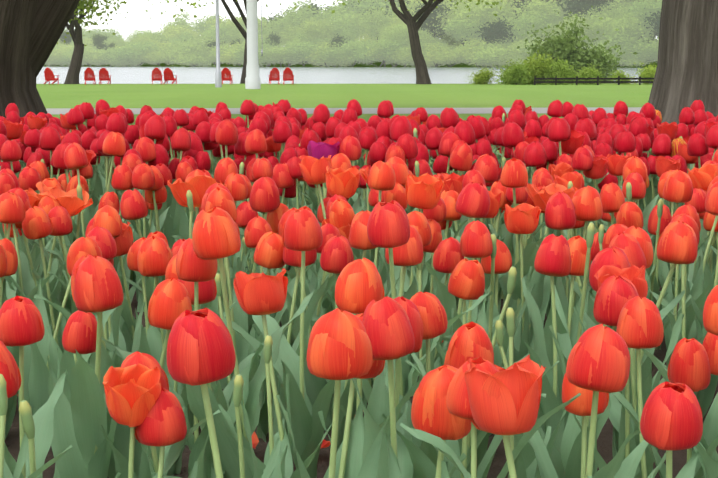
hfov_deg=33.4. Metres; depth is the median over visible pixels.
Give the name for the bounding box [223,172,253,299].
tulip
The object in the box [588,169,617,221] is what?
tulip
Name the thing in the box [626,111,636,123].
tulip
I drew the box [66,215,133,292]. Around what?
tulip
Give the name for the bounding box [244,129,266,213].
tulip
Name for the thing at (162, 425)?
tulip
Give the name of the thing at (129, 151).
tulip
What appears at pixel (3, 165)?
tulip
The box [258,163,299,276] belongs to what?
tulip
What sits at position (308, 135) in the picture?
tulip
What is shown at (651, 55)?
bank scrub
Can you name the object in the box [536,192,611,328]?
tulip
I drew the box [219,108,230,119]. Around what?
tulip
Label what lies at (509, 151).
tulip
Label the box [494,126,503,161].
tulip
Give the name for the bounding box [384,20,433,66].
tree
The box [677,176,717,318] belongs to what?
tulip
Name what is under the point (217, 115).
tulip
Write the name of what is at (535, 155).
tulip
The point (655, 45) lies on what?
bank scrub
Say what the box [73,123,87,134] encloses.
tulip
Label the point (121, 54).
bank scrub
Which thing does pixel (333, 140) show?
tulip
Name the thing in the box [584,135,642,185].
tulip
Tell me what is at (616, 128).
tulip
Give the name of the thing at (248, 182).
tulip
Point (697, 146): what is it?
tulip
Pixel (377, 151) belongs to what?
tulip
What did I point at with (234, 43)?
tree
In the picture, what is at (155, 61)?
bank scrub
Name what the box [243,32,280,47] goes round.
bank scrub
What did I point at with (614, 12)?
tree
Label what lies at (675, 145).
tulip
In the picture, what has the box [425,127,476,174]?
tulip
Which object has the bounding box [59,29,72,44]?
tree
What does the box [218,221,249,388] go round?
tulip
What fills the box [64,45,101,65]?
bank scrub
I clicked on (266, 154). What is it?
tulip
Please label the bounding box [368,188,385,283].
tulip
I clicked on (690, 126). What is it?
tulip
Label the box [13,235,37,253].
tulip
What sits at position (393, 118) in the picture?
tulip
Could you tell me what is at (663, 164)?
tulip
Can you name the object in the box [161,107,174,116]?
tulip
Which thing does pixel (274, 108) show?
tulip
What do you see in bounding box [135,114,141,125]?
tulip
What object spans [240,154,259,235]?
tulip
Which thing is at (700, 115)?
tulip
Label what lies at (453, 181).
tulip
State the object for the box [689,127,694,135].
tulip
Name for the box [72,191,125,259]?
tulip
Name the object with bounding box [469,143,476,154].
tulip
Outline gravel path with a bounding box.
[46,107,641,113]
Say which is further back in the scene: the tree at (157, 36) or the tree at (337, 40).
the tree at (157, 36)
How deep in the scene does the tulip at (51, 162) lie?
4.28 m
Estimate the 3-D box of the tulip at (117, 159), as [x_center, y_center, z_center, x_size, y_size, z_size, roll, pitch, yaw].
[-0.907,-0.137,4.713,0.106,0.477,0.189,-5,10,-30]
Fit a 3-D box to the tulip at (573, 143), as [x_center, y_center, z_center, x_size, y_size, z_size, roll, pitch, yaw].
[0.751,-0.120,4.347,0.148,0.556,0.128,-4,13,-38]
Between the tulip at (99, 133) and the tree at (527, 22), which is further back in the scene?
the tree at (527, 22)
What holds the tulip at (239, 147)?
on the soil bed
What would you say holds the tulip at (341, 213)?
on the soil bed
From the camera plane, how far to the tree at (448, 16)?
429.14 m
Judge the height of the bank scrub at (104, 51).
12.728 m
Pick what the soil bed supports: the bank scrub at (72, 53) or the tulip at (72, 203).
the tulip at (72, 203)
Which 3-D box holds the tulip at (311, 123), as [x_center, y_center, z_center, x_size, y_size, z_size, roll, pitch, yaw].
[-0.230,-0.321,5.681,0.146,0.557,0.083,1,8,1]
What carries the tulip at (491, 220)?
on the soil bed
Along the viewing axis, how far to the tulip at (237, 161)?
4.34 m
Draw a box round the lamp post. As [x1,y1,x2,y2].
[215,0,221,86]
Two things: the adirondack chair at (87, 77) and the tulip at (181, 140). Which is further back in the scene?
the adirondack chair at (87, 77)
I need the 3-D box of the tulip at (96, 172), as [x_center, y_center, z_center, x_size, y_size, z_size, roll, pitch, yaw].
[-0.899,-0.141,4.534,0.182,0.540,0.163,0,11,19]
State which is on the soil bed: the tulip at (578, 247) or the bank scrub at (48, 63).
the tulip at (578, 247)
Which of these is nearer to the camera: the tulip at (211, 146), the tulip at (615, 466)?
the tulip at (615, 466)
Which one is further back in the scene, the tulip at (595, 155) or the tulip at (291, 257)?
the tulip at (595, 155)
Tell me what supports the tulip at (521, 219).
on the soil bed
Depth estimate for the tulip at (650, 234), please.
4.14 m
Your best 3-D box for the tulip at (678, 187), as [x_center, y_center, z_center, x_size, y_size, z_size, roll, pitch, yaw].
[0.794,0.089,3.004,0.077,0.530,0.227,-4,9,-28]
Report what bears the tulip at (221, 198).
on the soil bed
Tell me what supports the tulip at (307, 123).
on the soil bed
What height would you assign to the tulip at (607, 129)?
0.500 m
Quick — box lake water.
[36,66,649,83]
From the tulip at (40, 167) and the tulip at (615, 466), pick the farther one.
the tulip at (40, 167)
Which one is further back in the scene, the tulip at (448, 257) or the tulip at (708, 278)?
the tulip at (708, 278)
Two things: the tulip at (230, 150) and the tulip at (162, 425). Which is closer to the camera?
the tulip at (162, 425)
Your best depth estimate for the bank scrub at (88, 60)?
492.36 m
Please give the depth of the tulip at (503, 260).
2.62 m
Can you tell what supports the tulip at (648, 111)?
on the soil bed
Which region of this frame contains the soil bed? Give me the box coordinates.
[5,266,717,477]
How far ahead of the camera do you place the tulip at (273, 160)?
4.86 m
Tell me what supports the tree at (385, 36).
on the ground
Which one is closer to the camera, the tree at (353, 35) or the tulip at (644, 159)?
the tulip at (644, 159)
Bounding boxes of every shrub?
[463,66,497,83]
[493,59,538,84]
[497,49,567,84]
[538,56,589,84]
[574,64,609,84]
[607,68,634,83]
[633,61,656,83]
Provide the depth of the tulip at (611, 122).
5.88 m
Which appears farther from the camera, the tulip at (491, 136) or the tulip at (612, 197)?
the tulip at (491, 136)
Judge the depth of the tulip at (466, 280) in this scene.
2.27 m
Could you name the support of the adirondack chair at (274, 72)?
on the ground
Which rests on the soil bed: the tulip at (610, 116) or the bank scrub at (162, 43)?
the tulip at (610, 116)
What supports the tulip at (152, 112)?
on the soil bed
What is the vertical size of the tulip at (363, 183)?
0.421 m
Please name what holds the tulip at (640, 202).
on the soil bed
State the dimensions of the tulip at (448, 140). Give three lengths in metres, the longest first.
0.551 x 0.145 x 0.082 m
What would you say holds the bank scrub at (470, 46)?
on the ground
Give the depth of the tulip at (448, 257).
2.61 m
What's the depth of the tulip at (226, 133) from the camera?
4.20 m
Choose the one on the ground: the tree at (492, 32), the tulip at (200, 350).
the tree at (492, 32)
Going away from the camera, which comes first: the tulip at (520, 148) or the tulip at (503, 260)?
the tulip at (503, 260)
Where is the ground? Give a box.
[36,61,656,162]
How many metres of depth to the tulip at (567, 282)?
3.29 m
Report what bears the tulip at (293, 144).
on the soil bed
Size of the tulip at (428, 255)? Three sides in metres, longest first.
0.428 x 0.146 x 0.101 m
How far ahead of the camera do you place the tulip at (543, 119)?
6.05 m
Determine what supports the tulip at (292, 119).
on the soil bed
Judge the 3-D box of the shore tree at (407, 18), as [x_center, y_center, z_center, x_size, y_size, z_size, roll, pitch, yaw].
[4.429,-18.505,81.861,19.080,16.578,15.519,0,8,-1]
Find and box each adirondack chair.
[43,68,58,84]
[83,68,95,84]
[98,68,110,84]
[150,68,162,84]
[163,68,176,84]
[221,68,232,84]
[268,68,280,84]
[282,68,294,84]
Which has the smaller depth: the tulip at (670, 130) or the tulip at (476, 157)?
the tulip at (476, 157)
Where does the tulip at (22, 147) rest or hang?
on the soil bed
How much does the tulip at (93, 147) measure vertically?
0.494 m
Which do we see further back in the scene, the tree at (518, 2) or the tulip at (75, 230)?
the tree at (518, 2)
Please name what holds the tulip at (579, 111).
on the soil bed
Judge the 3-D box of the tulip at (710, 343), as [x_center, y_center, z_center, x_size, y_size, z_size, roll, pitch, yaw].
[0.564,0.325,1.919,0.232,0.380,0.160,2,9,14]
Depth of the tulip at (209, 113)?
6.59 m
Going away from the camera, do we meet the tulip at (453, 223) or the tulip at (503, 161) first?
the tulip at (453, 223)
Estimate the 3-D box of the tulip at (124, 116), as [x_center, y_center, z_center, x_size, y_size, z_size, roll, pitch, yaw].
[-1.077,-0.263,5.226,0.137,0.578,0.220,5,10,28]
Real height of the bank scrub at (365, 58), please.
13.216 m
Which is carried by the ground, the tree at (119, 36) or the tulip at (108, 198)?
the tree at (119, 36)
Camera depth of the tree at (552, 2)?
426.73 m
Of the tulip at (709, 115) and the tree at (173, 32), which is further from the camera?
the tree at (173, 32)
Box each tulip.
[0,120,18,177]
[0,134,7,161]
[0,140,35,245]
[0,162,10,170]
[0,168,28,251]
[0,172,15,237]
[0,188,45,279]
[0,191,25,304]
[0,222,12,242]
[0,238,52,308]
[0,245,18,438]
[0,295,66,477]
[0,340,28,477]
[0,374,7,477]
[2,223,53,284]
[3,120,22,139]
[3,400,120,477]
[5,103,18,115]
[5,187,65,323]
[6,111,25,166]
[9,206,65,352]
[11,205,59,335]
[12,160,20,172]
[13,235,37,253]
[16,181,92,302]
[18,142,27,174]
[18,166,47,283]
[18,278,119,428]
[19,123,61,177]
[20,130,26,144]
[21,114,46,167]
[22,123,29,163]
[23,146,32,162]
[24,111,35,124]
[24,128,40,192]
[26,152,46,250]
[28,177,70,264]
[28,445,72,477]
[29,161,54,265]
[31,145,62,173]
[32,206,76,325]
[34,226,124,366]
[35,148,49,165]
[35,194,107,327]
[37,112,48,122]
[38,185,96,311]
[39,126,60,178]
[47,236,125,396]
[47,255,123,477]
[48,142,115,250]
[48,259,141,335]
[49,118,56,123]
[50,150,59,178]
[50,168,68,175]
[52,117,61,126]
[53,143,102,224]
[53,310,116,477]
[55,175,88,302]
[57,173,71,191]
[59,127,66,134]
[60,113,78,132]
[61,132,97,210]
[62,218,93,363]
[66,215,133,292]
[67,108,104,178]
[67,143,93,241]
[71,209,84,241]
[71,255,145,477]
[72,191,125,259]
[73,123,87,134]
[73,162,92,178]
[79,102,103,170]
[80,131,141,234]
[81,130,96,188]
[85,149,97,209]
[87,114,96,127]
[88,156,101,187]
[89,113,125,205]
[90,129,105,183]
[90,139,111,192]
[91,205,126,361]
[93,152,137,233]
[95,99,130,146]
[95,114,132,171]
[96,130,126,200]
[97,116,109,177]
[97,149,142,204]
[99,107,119,166]
[100,138,130,199]
[100,278,191,477]
[101,238,262,477]
[102,363,219,477]
[104,136,155,283]
[105,236,201,445]
[107,222,159,351]
[108,112,126,195]
[111,164,148,271]
[114,156,133,192]
[115,105,127,119]
[119,153,148,240]
[119,190,211,308]
[120,188,153,307]
[120,351,208,477]
[121,163,154,311]
[124,125,139,143]
[126,109,133,123]
[126,201,168,300]
[127,237,150,354]
[131,165,164,282]
[132,139,171,183]
[133,231,168,332]
[134,387,197,477]
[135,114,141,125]
[138,134,169,189]
[138,144,189,225]
[139,113,152,126]
[139,124,170,214]
[140,105,151,114]
[141,114,165,223]
[141,163,189,241]
[145,110,155,115]
[145,185,180,248]
[151,374,287,477]
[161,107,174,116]
[163,115,176,194]
[163,255,187,475]
[164,279,263,430]
[166,157,179,213]
[167,128,190,221]
[167,175,226,278]
[167,307,281,477]
[169,109,206,162]
[170,137,178,183]
[170,170,211,239]
[171,239,236,427]
[173,161,192,239]
[180,155,197,224]
[183,134,202,154]
[183,149,198,217]
[185,115,196,131]
[185,169,205,309]
[186,207,316,477]
[189,106,199,114]
[192,109,215,166]
[194,102,227,131]
[194,150,210,170]
[195,121,210,150]
[197,108,213,116]
[201,183,251,314]
[204,142,218,177]
[205,187,254,384]
[208,124,218,173]
[209,112,222,160]
[209,117,219,160]
[210,121,232,159]
[211,273,263,433]
[212,144,228,159]
[212,145,253,200]
[214,157,259,260]
[215,119,240,208]
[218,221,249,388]
[218,268,293,477]
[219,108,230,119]
[219,237,285,317]
[221,201,257,301]
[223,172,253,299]
[224,246,328,440]
[228,116,266,156]
[231,176,279,358]
[233,116,246,128]
[233,158,245,175]
[234,131,251,201]
[234,152,252,185]
[237,126,246,134]
[239,162,249,257]
[239,212,275,274]
[240,99,261,157]
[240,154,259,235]
[240,174,256,267]
[241,335,331,477]
[242,158,311,251]
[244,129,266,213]
[244,215,315,416]
[246,103,257,119]
[246,158,258,181]
[252,111,270,157]
[252,209,334,477]
[252,231,296,441]
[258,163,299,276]
[260,111,285,158]
[261,108,273,126]
[264,152,276,157]
[266,136,281,156]
[266,203,334,313]
[267,156,278,164]
[270,104,283,152]
[270,265,322,345]
[272,121,291,152]
[273,135,299,167]
[274,115,291,148]
[276,313,384,477]
[277,99,290,115]
[278,179,303,267]
[278,207,318,419]
[280,141,302,209]
[280,147,320,210]
[281,206,312,346]
[286,107,301,123]
[287,147,308,207]
[287,156,312,208]
[287,219,349,309]
[288,117,298,125]
[290,140,339,208]
[290,155,304,267]
[291,122,299,137]
[297,235,353,429]
[298,108,306,124]
[298,129,322,205]
[298,136,361,199]
[298,155,331,279]
[298,184,348,225]
[299,127,308,139]
[304,117,309,129]
[304,183,329,273]
[304,271,378,407]
[305,165,359,308]
[307,183,322,213]
[307,308,388,477]
[308,194,347,309]
[308,210,405,448]
[309,116,325,128]
[310,191,348,211]
[311,122,326,189]
[311,125,357,192]
[313,104,329,123]
[313,223,340,323]
[317,197,329,222]
[318,258,421,450]
[325,117,355,163]
[329,199,395,387]
[331,153,369,259]
[334,109,343,118]
[334,122,363,190]
[339,135,362,209]
[340,368,388,422]
[341,107,357,123]
[347,99,361,115]
[347,121,360,190]
[349,126,377,211]
[351,141,386,209]
[352,296,466,477]
[353,160,408,296]
[354,119,390,165]
[356,118,368,153]
[356,200,492,419]
[358,156,417,284]
[358,165,370,210]
[359,136,391,169]
[359,166,379,265]
[361,115,381,154]
[363,115,412,211]
[365,142,413,212]
[366,183,370,258]
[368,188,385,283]
[377,100,391,118]
[381,322,580,477]
[382,219,441,297]
[384,182,407,209]
[384,226,422,393]
[385,145,405,162]
[385,291,486,477]
[385,296,435,472]
[385,365,470,477]
[387,100,393,115]
[389,115,401,141]
[391,266,410,401]
[396,133,454,211]
[396,197,450,295]
[396,211,431,395]
[400,354,591,477]
[404,114,419,124]
[405,158,419,213]
[405,172,443,357]
[405,359,559,477]
[406,208,460,231]
[407,190,461,347]
[409,119,419,136]
[410,159,430,266]
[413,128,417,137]
[414,107,429,163]
[414,219,467,272]
[415,142,428,210]
[415,161,418,176]
[415,237,463,362]
[417,260,446,380]
[418,129,425,144]
[419,124,428,135]
[421,220,451,292]
[424,182,506,366]
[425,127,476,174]
[426,114,441,129]
[430,150,440,157]
[432,220,493,365]
[433,155,449,173]
[433,173,457,307]
[436,266,545,468]
[437,172,504,301]
[439,132,459,173]
[440,107,459,173]
[441,172,454,234]
[443,234,532,435]
[444,126,457,173]
[446,357,498,477]
[448,258,528,368]
[449,139,466,232]
[449,143,485,231]
[450,169,499,312]
[454,120,475,174]
[464,117,496,172]
[467,116,485,142]
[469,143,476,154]
[470,154,489,230]
[473,154,504,262]
[475,208,507,239]
[476,138,491,190]
[478,190,506,309]
[480,239,534,365]
[484,203,540,362]
[485,164,500,233]
[487,180,506,234]
[487,181,513,313]
[488,128,497,158]
[488,158,545,345]
[490,117,503,167]
[491,183,527,327]
[492,105,506,120]
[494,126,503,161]
[495,119,541,178]
[495,127,504,165]
[495,319,565,477]
[496,160,507,219]
[498,157,505,230]
[499,147,533,170]
[499,171,553,258]
[501,234,515,298]
[502,121,523,207]
[502,141,542,240]
[506,307,550,477]
[507,147,511,155]
[508,104,522,117]
[508,109,526,168]
[510,141,546,238]
[510,182,544,266]
[512,99,525,113]
[512,136,540,206]
[514,183,577,350]
[522,234,570,453]
[524,106,531,115]
[525,111,538,121]
[527,167,550,242]
[530,139,557,240]
[530,373,648,477]
[531,187,556,316]
[534,162,573,241]
[536,162,553,168]
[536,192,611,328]
[536,275,638,477]
[538,114,549,128]
[540,118,608,235]
[542,122,547,138]
[544,235,590,370]
[545,117,557,135]
[547,100,562,116]
[548,247,630,474]
[553,153,574,234]
[554,172,582,286]
[554,222,594,429]
[556,171,593,239]
[556,186,602,322]
[558,130,584,154]
[561,101,573,116]
[563,220,591,292]
[564,113,577,129]
[564,181,591,306]
[566,324,665,477]
[571,146,593,236]
[572,104,588,170]
[572,296,698,477]
[573,226,665,406]
[574,118,620,178]
[575,119,597,178]
[578,131,600,235]
[578,221,697,457]
[579,145,594,235]
[579,224,691,385]
[580,201,643,326]
[581,142,613,230]
[581,212,617,236]
[582,153,610,233]
[583,154,607,233]
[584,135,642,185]
[585,132,613,186]
[586,224,668,329]
[588,140,595,180]
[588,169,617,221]
[589,123,626,189]
[589,232,648,296]
[592,107,607,124]
[594,264,657,477]
[596,127,604,179]
[597,118,607,127]
[597,152,630,230]
[599,175,652,266]
[600,182,624,224]
[600,204,646,225]
[602,126,610,132]
[604,118,616,127]
[607,113,615,118]
[609,156,658,232]
[609,233,683,471]
[611,338,717,477]
[613,100,627,115]
[613,132,656,186]
[615,113,626,124]
[615,130,636,185]
[620,155,642,210]
[620,185,666,236]
[621,149,661,210]
[622,172,645,202]
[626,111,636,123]
[626,182,656,280]
[628,115,647,135]
[632,113,644,118]
[638,133,655,206]
[639,156,656,245]
[640,381,702,477]
[641,103,655,119]
[641,155,683,211]
[642,349,711,457]
[643,128,658,195]
[643,170,680,298]
[644,117,657,181]
[645,126,659,203]
[645,199,675,310]
[646,124,654,197]
[646,204,709,349]
[646,332,717,462]
[648,214,706,396]
[650,115,660,150]
[650,133,671,203]
[652,155,680,288]
[655,109,661,121]
[656,169,692,366]
[657,122,677,139]
[659,204,714,354]
[660,188,706,301]
[664,155,680,281]
[668,154,686,268]
[670,137,686,203]
[672,212,717,302]
[673,124,717,212]
[674,123,692,169]
[677,142,697,204]
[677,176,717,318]
[679,107,694,165]
[679,136,689,171]
[686,181,717,417]
[687,124,695,131]
[687,133,709,234]
[687,163,717,276]
[687,188,715,278]
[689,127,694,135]
[690,100,704,111]
[693,109,707,125]
[693,285,717,477]
[694,121,707,136]
[695,152,712,168]
[700,160,717,277]
[702,249,713,288]
[704,121,716,136]
[706,111,713,118]
[706,241,716,254]
[708,147,717,154]
[712,150,717,269]
[714,240,717,261]
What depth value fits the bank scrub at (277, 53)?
448.71 m
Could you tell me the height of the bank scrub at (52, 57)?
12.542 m
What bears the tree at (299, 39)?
on the ground
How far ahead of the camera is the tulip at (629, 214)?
2.91 m
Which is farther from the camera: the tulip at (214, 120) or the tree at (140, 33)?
the tree at (140, 33)
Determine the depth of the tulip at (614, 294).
1.86 m
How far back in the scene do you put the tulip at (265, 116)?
4.96 m
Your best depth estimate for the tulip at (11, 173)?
3.54 m
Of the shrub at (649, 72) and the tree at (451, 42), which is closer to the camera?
the shrub at (649, 72)
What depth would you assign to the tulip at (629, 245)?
2.12 m
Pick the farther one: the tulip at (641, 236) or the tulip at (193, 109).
the tulip at (193, 109)
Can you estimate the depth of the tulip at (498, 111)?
6.20 m
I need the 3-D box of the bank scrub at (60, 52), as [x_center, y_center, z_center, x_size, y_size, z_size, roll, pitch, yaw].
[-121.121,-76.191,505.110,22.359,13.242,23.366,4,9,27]
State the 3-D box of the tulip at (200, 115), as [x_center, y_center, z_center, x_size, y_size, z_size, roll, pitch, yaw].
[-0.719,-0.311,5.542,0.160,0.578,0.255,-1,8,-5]
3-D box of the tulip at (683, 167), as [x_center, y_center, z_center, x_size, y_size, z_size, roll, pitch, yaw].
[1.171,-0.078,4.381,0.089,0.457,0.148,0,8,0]
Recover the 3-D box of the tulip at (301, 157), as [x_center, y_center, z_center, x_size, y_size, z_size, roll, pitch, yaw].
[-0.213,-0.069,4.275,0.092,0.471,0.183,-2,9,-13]
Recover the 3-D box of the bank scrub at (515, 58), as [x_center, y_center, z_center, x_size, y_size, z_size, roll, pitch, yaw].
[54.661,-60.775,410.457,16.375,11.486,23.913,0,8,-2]
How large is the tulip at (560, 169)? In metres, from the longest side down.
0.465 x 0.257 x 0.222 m
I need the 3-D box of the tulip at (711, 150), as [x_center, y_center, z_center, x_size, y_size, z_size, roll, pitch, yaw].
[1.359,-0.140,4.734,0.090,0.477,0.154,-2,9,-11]
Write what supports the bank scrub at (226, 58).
on the ground
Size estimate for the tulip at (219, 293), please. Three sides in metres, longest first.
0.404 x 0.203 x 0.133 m
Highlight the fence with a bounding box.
[534,76,653,84]
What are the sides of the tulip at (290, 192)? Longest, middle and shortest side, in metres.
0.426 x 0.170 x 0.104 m
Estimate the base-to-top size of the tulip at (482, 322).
0.448 m
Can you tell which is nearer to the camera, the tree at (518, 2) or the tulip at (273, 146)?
the tulip at (273, 146)
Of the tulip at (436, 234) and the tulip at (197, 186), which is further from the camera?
the tulip at (197, 186)
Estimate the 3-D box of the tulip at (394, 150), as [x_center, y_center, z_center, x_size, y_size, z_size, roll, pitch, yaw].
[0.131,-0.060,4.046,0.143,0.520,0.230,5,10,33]
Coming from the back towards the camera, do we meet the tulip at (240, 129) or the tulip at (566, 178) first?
the tulip at (240, 129)
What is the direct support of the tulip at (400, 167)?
on the soil bed
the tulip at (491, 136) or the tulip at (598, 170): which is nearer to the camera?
the tulip at (598, 170)
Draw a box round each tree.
[0,0,79,117]
[57,0,150,83]
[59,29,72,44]
[67,36,96,48]
[82,27,105,39]
[84,45,93,55]
[90,32,109,48]
[92,29,127,49]
[97,28,116,50]
[102,37,130,47]
[103,43,117,49]
[125,34,138,45]
[126,28,156,41]
[133,33,162,45]
[145,0,309,83]
[145,29,176,42]
[158,23,201,39]
[160,10,193,35]
[188,12,226,36]
[198,13,246,44]
[198,22,234,44]
[204,38,220,64]
[219,14,270,34]
[225,20,260,42]
[227,38,241,45]
[261,0,322,42]
[262,31,281,64]
[264,8,286,29]
[270,18,305,46]
[274,0,330,16]
[282,29,312,64]
[293,16,339,43]
[303,0,360,34]
[314,2,347,13]
[323,0,406,35]
[327,33,349,66]
[330,22,361,42]
[331,0,501,83]
[355,30,376,44]
[359,2,391,17]
[364,24,397,66]
[380,0,437,37]
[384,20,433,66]
[385,0,416,7]
[388,13,418,30]
[393,0,459,38]
[409,1,457,36]
[418,30,448,46]
[424,28,467,47]
[426,0,481,43]
[427,0,476,18]
[434,17,483,62]
[440,0,524,38]
[467,16,519,66]
[475,0,526,26]
[498,19,532,44]
[505,6,567,40]
[509,0,530,21]
[513,0,571,38]
[526,0,565,13]
[540,10,604,42]
[547,0,629,18]
[560,0,638,40]
[577,12,615,45]
[583,0,650,36]
[599,10,656,64]
[614,0,649,40]
[619,0,661,61]
[638,7,661,41]
[648,0,717,124]
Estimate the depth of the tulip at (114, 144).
3.93 m
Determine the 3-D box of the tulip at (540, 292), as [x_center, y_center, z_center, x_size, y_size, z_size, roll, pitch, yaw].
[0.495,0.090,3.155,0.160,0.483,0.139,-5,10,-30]
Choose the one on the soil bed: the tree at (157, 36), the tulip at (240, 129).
the tulip at (240, 129)
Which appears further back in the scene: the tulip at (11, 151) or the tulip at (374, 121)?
the tulip at (374, 121)
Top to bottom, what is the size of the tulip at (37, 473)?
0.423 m
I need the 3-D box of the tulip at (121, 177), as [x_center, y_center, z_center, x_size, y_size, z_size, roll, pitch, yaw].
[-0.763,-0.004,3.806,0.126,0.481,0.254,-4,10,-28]
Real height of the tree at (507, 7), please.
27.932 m
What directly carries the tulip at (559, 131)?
on the soil bed
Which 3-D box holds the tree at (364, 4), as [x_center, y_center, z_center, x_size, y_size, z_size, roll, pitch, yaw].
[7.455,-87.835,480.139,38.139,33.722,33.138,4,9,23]
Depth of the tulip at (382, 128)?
4.89 m
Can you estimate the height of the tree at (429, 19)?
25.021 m
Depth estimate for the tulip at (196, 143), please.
4.50 m
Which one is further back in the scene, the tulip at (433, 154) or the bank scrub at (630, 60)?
the bank scrub at (630, 60)
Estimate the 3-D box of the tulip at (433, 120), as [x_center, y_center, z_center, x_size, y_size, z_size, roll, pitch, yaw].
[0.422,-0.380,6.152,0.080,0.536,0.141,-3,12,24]
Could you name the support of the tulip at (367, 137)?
on the soil bed
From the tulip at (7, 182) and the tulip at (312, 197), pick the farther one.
the tulip at (312, 197)
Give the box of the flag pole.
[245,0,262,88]
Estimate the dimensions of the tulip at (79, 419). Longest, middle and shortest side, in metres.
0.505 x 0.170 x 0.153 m
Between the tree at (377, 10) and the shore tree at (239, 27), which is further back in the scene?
the tree at (377, 10)
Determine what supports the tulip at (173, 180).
on the soil bed
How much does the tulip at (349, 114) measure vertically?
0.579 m
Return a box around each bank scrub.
[45,44,61,65]
[48,43,98,62]
[48,45,72,65]
[51,48,73,65]
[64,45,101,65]
[65,49,106,66]
[90,44,129,62]
[95,45,118,66]
[99,39,165,66]
[104,51,145,66]
[130,38,171,64]
[138,46,177,64]
[139,49,176,66]
[152,37,198,63]
[157,32,214,64]
[167,42,215,66]
[169,42,224,65]
[203,45,234,64]
[204,44,235,64]
[215,42,259,65]
[221,41,261,64]
[229,36,283,66]
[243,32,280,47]
[258,40,304,66]
[258,44,299,66]
[279,41,323,65]
[285,37,348,65]
[294,51,326,65]
[306,38,359,66]
[308,37,378,66]
[341,43,399,66]
[361,39,411,66]
[362,34,437,63]
[386,42,458,66]
[397,38,457,66]
[426,45,470,66]
[449,39,489,63]
[453,38,510,66]
[457,38,515,66]
[467,34,544,57]
[485,33,545,66]
[503,54,529,65]
[508,39,546,56]
[588,29,654,61]
[608,42,650,67]
[633,40,657,64]
[637,36,658,61]
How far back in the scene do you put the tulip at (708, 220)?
3.19 m
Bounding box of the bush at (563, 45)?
[517,5,637,83]
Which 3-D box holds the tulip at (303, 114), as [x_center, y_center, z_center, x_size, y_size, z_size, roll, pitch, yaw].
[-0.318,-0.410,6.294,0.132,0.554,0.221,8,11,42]
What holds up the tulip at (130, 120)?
on the soil bed
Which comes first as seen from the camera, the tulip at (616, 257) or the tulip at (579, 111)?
the tulip at (616, 257)
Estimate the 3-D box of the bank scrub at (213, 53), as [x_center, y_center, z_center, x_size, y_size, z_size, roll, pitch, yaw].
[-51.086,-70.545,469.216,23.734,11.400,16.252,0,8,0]
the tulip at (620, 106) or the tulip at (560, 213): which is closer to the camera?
the tulip at (560, 213)
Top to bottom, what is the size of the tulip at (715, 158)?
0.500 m
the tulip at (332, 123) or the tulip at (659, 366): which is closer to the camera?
the tulip at (659, 366)
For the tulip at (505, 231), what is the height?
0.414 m
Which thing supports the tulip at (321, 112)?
on the soil bed
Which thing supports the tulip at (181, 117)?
on the soil bed
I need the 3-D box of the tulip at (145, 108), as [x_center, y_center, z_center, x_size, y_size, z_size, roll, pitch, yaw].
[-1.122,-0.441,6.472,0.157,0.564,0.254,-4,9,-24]
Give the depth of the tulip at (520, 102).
6.60 m
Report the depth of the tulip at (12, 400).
2.46 m
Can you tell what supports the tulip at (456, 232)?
on the soil bed
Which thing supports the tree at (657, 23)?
on the ground
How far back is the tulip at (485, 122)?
5.46 m
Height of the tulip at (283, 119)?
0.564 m
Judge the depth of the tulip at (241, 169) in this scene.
3.73 m
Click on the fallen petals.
(255, 441)
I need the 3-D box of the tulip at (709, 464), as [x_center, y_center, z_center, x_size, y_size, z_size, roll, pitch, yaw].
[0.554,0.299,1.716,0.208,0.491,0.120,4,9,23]
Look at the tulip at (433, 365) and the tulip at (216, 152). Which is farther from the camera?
the tulip at (216, 152)
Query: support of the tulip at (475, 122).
on the soil bed
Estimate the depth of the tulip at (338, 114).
6.32 m
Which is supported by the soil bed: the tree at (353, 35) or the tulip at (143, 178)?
the tulip at (143, 178)
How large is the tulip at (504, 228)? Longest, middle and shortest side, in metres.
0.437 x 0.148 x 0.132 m
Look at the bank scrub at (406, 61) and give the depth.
423.08 m
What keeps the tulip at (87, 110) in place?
on the soil bed
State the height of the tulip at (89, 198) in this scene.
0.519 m
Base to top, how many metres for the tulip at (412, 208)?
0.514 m
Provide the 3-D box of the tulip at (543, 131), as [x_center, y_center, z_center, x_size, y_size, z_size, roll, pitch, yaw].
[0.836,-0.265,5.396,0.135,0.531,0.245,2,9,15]
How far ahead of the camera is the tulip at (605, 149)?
4.36 m
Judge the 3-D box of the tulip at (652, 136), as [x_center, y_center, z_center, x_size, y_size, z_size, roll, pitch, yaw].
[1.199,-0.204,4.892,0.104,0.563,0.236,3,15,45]
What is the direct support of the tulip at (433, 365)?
on the soil bed
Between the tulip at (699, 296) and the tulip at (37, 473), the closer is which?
the tulip at (37, 473)
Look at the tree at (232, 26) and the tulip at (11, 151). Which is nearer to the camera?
the tulip at (11, 151)
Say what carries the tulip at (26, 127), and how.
on the soil bed
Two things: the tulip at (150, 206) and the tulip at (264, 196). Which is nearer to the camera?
the tulip at (264, 196)
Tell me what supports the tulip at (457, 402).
on the soil bed
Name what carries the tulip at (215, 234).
on the soil bed
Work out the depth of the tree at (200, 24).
537.77 m
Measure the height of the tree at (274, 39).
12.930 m
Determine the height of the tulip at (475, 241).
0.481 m
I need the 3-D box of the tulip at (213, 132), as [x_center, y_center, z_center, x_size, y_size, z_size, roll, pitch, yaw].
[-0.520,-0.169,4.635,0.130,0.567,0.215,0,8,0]
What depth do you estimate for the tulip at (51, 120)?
6.28 m
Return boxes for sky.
[65,0,657,46]
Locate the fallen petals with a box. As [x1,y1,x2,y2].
[17,270,443,448]
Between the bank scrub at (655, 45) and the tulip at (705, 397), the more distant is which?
the bank scrub at (655, 45)
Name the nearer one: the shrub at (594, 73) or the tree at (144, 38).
the shrub at (594, 73)
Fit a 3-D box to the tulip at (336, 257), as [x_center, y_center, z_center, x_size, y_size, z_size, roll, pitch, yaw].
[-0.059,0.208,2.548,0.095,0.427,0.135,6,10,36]
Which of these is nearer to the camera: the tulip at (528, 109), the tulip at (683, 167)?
the tulip at (683, 167)

